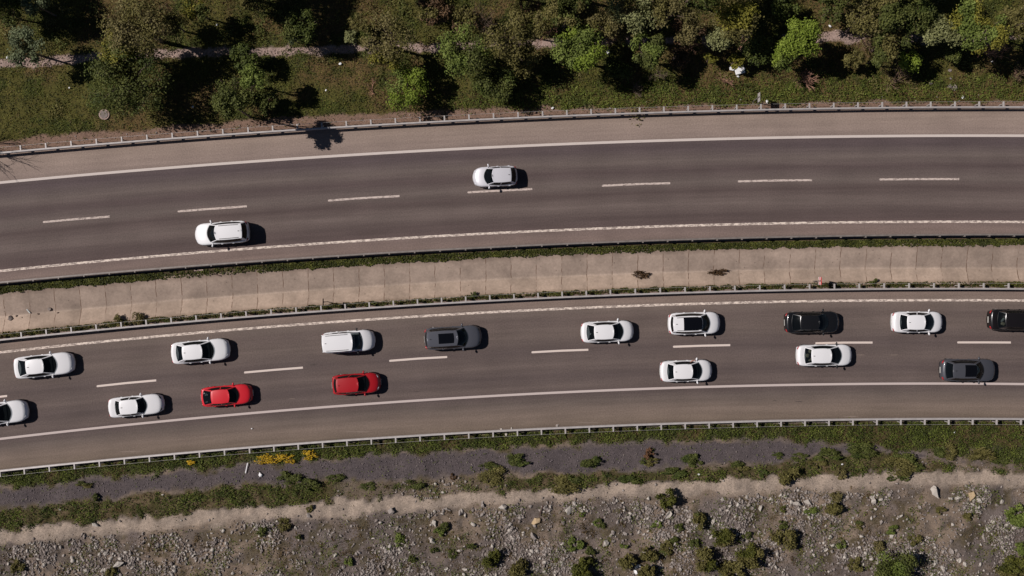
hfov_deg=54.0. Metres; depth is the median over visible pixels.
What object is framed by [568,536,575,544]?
shrub
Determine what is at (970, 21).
tree
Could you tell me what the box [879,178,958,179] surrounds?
lane marking
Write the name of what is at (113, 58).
tree
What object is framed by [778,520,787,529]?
shrub
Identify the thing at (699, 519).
shrub
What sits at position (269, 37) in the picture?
grass
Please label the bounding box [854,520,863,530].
shrub
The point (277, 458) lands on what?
flowering shrub
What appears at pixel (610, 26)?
tree
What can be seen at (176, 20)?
tree
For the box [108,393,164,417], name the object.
car
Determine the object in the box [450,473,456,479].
shrub
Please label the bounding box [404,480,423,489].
shrub
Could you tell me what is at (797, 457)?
shrub
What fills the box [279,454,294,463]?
flowering shrub
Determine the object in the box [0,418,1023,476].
guardrail
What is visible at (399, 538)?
shrub
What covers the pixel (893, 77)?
bare shrub
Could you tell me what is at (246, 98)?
tree
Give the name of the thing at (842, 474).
shrub
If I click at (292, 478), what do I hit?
shrub
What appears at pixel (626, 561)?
shrub
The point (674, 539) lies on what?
shrub
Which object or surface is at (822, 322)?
car
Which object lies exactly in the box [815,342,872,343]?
lane marking
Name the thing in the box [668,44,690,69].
tree
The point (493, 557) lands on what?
shrub
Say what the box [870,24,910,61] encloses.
tree
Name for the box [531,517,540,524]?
boulder
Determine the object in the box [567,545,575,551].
shrub
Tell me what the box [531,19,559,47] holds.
bare shrub
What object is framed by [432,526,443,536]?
shrub
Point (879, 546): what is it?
shrub
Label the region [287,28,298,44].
bush
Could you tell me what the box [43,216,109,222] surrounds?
lane marking
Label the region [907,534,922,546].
shrub
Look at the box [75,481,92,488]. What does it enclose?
shrub
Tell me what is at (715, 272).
dry bush
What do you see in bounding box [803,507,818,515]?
shrub
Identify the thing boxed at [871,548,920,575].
shrub
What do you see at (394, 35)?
tree
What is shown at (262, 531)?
shrub
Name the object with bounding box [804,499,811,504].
boulder
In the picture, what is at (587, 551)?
shrub
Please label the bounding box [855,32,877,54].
bare shrub
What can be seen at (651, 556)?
shrub
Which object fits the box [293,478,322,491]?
shrub
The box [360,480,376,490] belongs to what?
shrub
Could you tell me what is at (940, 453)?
shrub
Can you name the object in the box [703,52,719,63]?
bush
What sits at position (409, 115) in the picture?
verge pebbles
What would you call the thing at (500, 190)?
lane marking
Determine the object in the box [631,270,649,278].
dry bush
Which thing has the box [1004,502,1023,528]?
shrub
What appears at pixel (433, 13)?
tree
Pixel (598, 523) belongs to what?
shrub
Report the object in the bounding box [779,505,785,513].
shrub
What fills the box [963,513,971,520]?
shrub
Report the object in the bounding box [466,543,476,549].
shrub
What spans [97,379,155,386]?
lane marking
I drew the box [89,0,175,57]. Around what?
tree
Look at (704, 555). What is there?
shrub
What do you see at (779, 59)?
tree
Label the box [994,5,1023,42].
tree
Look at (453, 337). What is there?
suv
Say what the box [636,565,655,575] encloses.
shrub
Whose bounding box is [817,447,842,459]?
shrub
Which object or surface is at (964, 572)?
slope scrub
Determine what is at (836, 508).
shrub
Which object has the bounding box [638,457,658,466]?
shrub
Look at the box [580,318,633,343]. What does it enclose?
car
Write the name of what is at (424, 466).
gravel
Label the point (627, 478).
shrub
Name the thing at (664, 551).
shrub
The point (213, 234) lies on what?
suv
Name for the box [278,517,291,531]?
shrub
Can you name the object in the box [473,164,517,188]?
car
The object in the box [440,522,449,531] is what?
shrub
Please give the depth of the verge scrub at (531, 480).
81.44 m
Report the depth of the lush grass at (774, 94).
81.37 m
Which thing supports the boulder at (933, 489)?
on the ground at (686, 492)
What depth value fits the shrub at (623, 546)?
81.33 m
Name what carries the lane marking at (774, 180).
on the road at (286, 202)
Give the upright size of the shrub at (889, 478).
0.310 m
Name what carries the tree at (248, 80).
on the ground at (686, 492)
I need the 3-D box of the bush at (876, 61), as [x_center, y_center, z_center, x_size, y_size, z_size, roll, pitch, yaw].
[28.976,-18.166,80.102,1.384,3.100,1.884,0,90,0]
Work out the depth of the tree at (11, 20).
78.92 m
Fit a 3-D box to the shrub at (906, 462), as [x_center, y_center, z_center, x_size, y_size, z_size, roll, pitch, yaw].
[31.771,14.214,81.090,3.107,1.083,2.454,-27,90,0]
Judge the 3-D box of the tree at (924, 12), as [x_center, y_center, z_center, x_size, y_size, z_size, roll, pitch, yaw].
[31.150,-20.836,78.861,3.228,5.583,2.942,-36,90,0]
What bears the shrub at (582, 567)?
on the ground at (686, 492)
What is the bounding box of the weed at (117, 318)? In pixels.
[113,313,122,326]
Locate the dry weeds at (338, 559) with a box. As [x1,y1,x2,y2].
[0,421,1023,575]
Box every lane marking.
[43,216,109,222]
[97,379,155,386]
[178,205,246,211]
[244,367,302,372]
[328,195,398,200]
[389,356,446,361]
[468,188,531,192]
[532,349,587,352]
[602,182,669,186]
[673,344,729,347]
[738,179,811,181]
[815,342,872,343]
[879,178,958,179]
[957,341,1010,343]
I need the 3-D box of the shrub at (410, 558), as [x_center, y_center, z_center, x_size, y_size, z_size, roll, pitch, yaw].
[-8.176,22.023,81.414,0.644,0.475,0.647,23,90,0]
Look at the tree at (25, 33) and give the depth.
77.81 m
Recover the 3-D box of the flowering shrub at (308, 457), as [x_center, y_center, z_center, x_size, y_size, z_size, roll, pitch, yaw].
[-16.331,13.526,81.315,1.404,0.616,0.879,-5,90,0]
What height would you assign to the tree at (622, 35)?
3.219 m
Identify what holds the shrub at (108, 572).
on the ground at (686, 492)
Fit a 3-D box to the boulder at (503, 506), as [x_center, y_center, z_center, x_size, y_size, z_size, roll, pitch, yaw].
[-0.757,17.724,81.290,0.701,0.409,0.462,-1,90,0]
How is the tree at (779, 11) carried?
on the ground at (686, 492)
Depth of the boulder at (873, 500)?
81.38 m
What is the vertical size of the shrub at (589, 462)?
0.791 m
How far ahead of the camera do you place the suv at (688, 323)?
80.11 m
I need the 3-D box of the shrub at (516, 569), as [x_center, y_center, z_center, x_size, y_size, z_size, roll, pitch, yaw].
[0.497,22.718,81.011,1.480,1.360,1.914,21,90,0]
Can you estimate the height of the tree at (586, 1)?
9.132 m
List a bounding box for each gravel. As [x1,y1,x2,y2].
[0,29,1020,67]
[2,440,881,503]
[5,442,945,500]
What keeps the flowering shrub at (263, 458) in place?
on the ground at (686, 492)
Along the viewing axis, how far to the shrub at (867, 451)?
81.05 m
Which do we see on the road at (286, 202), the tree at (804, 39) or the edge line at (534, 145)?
the edge line at (534, 145)
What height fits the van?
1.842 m
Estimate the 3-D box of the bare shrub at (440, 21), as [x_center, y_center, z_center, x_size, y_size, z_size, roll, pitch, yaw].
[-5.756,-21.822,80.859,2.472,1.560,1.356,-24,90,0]
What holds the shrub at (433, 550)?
on the ground at (686, 492)
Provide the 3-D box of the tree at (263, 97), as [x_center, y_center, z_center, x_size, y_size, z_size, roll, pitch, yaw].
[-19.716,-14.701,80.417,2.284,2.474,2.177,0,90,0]
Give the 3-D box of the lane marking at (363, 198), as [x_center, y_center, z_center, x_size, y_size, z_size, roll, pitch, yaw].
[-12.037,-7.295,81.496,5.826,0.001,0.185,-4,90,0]
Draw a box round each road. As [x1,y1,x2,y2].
[0,108,1023,284]
[0,286,1023,471]
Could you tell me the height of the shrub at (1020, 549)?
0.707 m
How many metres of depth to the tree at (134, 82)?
77.36 m
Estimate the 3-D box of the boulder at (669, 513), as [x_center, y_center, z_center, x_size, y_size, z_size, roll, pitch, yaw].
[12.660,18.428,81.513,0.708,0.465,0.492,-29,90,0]
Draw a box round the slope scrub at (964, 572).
[2,503,1019,574]
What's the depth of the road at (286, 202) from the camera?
81.50 m
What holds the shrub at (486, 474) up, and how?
on the ground at (686, 492)
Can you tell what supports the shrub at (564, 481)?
on the ground at (686, 492)
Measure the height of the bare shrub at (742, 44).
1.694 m
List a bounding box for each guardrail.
[0,101,1023,153]
[0,234,1023,283]
[0,283,1023,340]
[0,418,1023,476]
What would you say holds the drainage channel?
on the ground at (686, 492)
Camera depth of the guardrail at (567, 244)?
80.75 m
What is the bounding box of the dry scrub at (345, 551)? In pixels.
[1,424,1023,573]
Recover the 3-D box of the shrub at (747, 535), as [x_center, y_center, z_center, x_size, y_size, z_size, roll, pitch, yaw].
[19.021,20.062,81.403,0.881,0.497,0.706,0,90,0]
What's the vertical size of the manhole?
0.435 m
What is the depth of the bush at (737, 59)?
79.85 m
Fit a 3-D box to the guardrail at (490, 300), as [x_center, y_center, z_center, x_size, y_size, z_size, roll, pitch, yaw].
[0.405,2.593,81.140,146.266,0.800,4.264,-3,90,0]
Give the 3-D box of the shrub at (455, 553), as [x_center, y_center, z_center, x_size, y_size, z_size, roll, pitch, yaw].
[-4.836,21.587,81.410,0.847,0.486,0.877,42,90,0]
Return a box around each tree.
[0,0,24,29]
[3,23,48,67]
[19,0,56,17]
[80,35,173,117]
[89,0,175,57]
[97,28,142,66]
[160,9,188,40]
[173,0,208,12]
[179,0,211,22]
[210,74,260,113]
[211,86,250,121]
[229,42,259,71]
[236,0,271,17]
[238,61,266,90]
[250,90,278,116]
[280,8,317,47]
[360,7,416,70]
[366,43,403,73]
[382,59,433,112]
[412,0,455,25]
[433,19,495,79]
[448,5,478,34]
[469,66,518,102]
[478,15,532,65]
[503,37,540,78]
[507,0,543,26]
[519,10,550,41]
[541,0,588,29]
[550,20,608,73]
[576,0,601,7]
[584,6,623,39]
[602,0,661,36]
[615,22,639,46]
[628,29,666,70]
[649,0,688,29]
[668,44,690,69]
[670,6,708,45]
[679,0,720,17]
[705,26,733,51]
[708,0,764,43]
[741,35,776,67]
[770,0,801,20]
[771,37,798,73]
[780,17,822,59]
[818,0,853,27]
[845,0,897,41]
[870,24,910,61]
[873,0,919,35]
[898,0,939,35]
[898,49,923,72]
[919,14,962,47]
[948,0,1012,54]
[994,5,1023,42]
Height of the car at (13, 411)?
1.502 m
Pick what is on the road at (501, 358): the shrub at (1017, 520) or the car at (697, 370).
the car at (697, 370)
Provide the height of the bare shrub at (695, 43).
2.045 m
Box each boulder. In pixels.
[113,561,123,566]
[499,504,506,509]
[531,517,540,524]
[564,506,571,514]
[665,511,671,518]
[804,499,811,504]
[871,495,875,503]
[930,486,938,498]
[968,491,976,500]
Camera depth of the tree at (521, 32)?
76.71 m
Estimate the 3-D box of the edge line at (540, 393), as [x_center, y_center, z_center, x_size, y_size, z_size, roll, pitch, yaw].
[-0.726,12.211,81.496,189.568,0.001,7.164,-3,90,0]
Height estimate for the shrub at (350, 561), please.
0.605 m
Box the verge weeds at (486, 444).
[0,417,1023,575]
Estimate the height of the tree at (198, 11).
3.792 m
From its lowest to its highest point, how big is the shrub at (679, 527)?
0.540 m
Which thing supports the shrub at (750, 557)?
on the ground at (686, 492)
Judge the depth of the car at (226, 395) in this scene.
80.44 m
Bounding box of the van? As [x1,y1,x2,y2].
[321,328,375,353]
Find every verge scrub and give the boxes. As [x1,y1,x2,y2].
[0,421,1023,530]
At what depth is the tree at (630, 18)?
76.34 m
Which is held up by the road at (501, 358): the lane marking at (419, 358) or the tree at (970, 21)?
the lane marking at (419, 358)
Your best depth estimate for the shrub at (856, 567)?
81.19 m
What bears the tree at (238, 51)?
on the ground at (686, 492)
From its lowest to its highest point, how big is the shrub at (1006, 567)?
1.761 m
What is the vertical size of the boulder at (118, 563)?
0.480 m
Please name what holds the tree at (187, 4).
on the ground at (686, 492)
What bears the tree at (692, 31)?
on the ground at (686, 492)
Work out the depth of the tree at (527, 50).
78.76 m
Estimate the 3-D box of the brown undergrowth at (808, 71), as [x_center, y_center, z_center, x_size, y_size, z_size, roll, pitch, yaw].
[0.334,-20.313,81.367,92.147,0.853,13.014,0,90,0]
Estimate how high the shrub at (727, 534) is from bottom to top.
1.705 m
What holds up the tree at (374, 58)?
on the ground at (686, 492)
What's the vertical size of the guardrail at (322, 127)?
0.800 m
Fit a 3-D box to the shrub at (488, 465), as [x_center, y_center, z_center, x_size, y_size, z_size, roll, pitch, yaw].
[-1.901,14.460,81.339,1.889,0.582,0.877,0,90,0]
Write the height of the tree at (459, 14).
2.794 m
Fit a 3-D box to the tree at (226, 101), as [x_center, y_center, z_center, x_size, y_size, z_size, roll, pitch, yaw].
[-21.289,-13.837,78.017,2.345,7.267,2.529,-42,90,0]
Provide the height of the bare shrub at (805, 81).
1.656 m
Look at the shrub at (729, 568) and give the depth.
80.84 m
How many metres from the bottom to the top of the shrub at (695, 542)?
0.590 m
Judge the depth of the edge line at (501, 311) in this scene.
81.50 m
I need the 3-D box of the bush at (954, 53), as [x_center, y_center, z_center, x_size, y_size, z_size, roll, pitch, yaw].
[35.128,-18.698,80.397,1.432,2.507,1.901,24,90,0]
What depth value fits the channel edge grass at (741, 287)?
81.43 m
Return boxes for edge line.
[0,134,1023,183]
[0,221,1023,271]
[0,299,1023,352]
[0,382,1023,439]
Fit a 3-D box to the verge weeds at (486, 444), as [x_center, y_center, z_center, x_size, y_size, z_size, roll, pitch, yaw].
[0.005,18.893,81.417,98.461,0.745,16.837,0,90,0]
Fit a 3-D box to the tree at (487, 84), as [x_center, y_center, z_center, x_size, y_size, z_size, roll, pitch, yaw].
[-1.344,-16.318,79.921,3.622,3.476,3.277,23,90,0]
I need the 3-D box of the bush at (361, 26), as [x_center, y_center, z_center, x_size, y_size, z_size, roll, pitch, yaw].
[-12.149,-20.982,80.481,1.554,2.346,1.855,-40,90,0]
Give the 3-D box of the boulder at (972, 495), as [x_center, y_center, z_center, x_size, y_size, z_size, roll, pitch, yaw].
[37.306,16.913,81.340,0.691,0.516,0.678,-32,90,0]
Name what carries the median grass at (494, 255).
on the ground at (686, 492)
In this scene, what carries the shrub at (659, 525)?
on the ground at (686, 492)
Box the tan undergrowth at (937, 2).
[38,0,1023,99]
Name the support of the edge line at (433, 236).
on the road at (286, 202)
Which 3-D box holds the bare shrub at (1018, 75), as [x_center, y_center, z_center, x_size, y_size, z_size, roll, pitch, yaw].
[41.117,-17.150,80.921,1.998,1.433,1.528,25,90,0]
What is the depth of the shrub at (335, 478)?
81.34 m
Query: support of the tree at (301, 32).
on the ground at (686, 492)
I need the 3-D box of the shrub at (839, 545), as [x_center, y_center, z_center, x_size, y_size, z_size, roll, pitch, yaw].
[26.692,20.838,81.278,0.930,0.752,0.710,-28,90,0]
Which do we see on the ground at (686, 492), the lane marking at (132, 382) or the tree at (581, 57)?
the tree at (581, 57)
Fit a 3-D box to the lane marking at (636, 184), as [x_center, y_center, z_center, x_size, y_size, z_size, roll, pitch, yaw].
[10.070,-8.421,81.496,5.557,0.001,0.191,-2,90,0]
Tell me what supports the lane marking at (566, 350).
on the road at (501, 358)
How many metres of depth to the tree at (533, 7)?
77.82 m
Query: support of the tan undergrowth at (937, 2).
on the ground at (686, 492)
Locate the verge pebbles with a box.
[11,96,1019,146]
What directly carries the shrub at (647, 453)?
on the ground at (686, 492)
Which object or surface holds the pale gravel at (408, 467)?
on the ground at (686, 492)
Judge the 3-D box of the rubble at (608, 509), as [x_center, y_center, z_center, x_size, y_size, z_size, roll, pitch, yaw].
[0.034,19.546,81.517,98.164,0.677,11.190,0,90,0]
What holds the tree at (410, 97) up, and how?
on the ground at (686, 492)
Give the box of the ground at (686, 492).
[0,0,1023,575]
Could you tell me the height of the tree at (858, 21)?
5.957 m
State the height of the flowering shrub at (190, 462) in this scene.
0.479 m
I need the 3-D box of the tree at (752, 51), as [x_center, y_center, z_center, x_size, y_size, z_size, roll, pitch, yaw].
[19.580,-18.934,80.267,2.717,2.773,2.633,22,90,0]
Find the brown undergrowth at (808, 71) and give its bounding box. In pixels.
[10,0,963,114]
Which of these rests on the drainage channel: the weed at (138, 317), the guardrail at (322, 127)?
the weed at (138, 317)
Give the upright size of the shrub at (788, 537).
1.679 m
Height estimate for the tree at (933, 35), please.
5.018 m
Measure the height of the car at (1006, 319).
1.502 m
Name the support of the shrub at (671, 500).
on the ground at (686, 492)
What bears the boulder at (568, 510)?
on the ground at (686, 492)
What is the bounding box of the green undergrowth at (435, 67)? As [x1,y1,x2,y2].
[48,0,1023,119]
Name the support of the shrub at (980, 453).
on the ground at (686, 492)
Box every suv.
[195,220,249,246]
[424,323,481,350]
[667,310,719,336]
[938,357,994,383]
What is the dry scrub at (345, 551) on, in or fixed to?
on the ground at (686, 492)
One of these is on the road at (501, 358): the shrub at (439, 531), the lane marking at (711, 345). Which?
the lane marking at (711, 345)
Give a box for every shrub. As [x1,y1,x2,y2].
[10,558,25,573]
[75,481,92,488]
[91,493,98,501]
[105,565,116,575]
[187,460,194,464]
[254,453,270,464]
[255,526,267,536]
[266,454,285,464]
[276,471,303,484]
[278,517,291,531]
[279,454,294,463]
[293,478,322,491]
[301,450,318,460]
[306,505,312,512]
[325,473,345,482]
[344,557,352,566]
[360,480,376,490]
[395,532,404,546]
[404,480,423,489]
[407,555,414,562]
[427,5,451,24]
[430,547,436,553]
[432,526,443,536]
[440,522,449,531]
[447,549,457,558]
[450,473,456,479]
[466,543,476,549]
[470,3,494,42]
[475,465,505,486]
[477,461,499,471]
[481,548,501,567]
[506,453,529,467]
[507,558,528,575]
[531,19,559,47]
[549,472,580,495]
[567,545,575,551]
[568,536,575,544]
[570,556,594,575]
[576,540,584,549]
[580,455,601,467]
[584,545,594,555]
[592,518,605,528]
[616,552,637,570]
[617,475,643,483]
[619,544,627,548]
[633,79,642,97]
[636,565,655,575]
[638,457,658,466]
[640,546,658,562]
[644,67,667,81]
[644,446,654,459]
[650,521,662,529]
[654,487,676,510]
[658,539,673,556]
[661,467,686,479]
[669,536,679,545]
[674,523,683,532]
[680,453,702,467]
[685,26,704,53]
[689,539,698,547]
[692,510,706,530]
[695,545,718,573]
[710,528,734,547]
[716,72,733,86]
[716,560,745,575]
[730,460,749,472]
[735,539,764,569]
[737,35,753,55]
[741,531,751,539]
[758,469,768,478]
[769,528,799,551]
[771,452,783,458]
[778,467,799,485]
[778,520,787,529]
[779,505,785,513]
[791,452,807,461]
[794,71,818,91]
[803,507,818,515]
[808,455,828,468]
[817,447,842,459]
[824,502,844,515]
[829,491,842,502]
[834,467,846,479]
[835,539,845,548]
[846,442,877,458]
[847,557,863,572]
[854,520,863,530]
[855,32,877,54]
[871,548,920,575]
[872,540,885,552]
[881,66,909,92]
[882,452,927,480]
[883,55,909,81]
[886,476,894,481]
[886,525,897,534]
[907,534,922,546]
[933,442,957,460]
[936,506,946,514]
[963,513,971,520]
[965,447,995,461]
[978,42,1015,63]
[988,456,1009,464]
[992,552,1023,575]
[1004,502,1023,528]
[1011,63,1023,80]
[1014,542,1023,556]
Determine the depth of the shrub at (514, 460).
81.14 m
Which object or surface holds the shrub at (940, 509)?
on the ground at (686, 492)
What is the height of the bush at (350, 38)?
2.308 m
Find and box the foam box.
[730,65,744,74]
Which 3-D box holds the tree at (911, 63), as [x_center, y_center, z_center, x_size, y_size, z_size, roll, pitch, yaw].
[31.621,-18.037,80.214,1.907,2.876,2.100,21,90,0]
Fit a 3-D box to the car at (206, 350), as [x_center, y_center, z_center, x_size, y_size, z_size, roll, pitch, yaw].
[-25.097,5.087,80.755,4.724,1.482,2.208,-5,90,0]
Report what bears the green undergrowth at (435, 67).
on the ground at (686, 492)
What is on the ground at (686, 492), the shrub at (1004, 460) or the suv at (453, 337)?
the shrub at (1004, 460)
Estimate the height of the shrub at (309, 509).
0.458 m
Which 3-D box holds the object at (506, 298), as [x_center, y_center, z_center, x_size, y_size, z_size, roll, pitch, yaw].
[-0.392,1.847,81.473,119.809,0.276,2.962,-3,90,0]
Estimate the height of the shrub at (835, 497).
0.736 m
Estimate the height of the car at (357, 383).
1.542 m
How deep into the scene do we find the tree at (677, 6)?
76.38 m
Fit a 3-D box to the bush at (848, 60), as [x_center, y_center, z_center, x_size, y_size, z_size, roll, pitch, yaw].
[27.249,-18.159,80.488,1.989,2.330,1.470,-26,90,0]
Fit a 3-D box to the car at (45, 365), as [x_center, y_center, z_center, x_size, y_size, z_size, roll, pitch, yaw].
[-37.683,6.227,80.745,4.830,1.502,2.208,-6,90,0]
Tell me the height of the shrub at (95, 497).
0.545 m
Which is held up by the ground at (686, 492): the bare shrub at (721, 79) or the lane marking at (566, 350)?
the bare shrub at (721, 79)
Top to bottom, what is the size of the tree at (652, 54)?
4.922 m
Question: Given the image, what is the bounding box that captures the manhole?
[99,109,109,119]
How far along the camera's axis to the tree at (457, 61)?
77.33 m
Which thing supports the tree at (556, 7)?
on the ground at (686, 492)
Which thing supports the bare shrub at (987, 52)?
on the ground at (686, 492)
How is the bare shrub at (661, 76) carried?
on the ground at (686, 492)
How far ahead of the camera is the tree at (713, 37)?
77.88 m
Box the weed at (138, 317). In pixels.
[131,311,144,323]
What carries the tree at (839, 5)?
on the ground at (686, 492)
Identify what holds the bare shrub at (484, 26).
on the ground at (686, 492)
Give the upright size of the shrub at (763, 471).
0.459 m
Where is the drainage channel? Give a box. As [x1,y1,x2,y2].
[0,242,1023,333]
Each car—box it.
[0,399,28,425]
[14,351,75,378]
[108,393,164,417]
[171,337,230,363]
[201,382,253,407]
[332,371,380,395]
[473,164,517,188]
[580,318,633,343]
[659,358,711,383]
[783,309,838,335]
[795,342,851,368]
[890,309,941,334]
[986,309,1023,330]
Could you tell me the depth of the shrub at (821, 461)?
81.31 m
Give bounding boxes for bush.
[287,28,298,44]
[344,29,357,44]
[347,12,368,33]
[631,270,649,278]
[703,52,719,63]
[707,268,726,275]
[726,52,744,69]
[842,48,865,68]
[867,48,886,68]
[943,43,961,63]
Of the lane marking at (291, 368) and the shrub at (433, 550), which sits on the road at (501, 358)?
the lane marking at (291, 368)
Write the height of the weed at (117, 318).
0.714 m
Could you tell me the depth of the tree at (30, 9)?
77.69 m
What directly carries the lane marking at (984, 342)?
on the road at (501, 358)
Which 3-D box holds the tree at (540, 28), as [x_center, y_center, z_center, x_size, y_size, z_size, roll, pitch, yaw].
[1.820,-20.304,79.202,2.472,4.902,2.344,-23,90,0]
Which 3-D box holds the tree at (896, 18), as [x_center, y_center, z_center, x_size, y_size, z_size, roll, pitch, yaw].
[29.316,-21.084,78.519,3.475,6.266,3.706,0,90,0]
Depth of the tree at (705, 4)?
73.72 m
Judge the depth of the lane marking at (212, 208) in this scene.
81.50 m
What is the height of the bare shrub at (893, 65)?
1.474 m
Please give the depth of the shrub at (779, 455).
81.34 m
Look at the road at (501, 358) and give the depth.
81.50 m
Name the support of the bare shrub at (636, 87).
on the ground at (686, 492)
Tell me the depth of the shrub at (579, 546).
81.26 m
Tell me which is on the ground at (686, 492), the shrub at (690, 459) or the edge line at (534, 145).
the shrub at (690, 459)
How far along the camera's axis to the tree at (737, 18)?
76.08 m
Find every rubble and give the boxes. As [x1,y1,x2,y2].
[0,461,1023,575]
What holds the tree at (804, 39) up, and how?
on the ground at (686, 492)
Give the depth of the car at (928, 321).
80.41 m
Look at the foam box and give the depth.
81.23 m
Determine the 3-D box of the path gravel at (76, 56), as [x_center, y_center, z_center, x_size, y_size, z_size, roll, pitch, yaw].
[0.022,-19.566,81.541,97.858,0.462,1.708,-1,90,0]
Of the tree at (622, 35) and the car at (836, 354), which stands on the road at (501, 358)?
the car at (836, 354)
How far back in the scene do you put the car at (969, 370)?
80.31 m
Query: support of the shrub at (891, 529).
on the ground at (686, 492)
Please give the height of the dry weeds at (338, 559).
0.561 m
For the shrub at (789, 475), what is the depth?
80.85 m
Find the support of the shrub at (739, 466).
on the ground at (686, 492)
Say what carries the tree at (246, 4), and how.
on the ground at (686, 492)
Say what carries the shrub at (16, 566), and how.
on the ground at (686, 492)
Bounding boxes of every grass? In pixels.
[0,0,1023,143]
[0,0,1023,144]
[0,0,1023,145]
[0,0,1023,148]
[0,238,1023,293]
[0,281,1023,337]
[0,281,1023,338]
[1,238,1022,293]
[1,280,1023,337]
[396,68,1023,115]

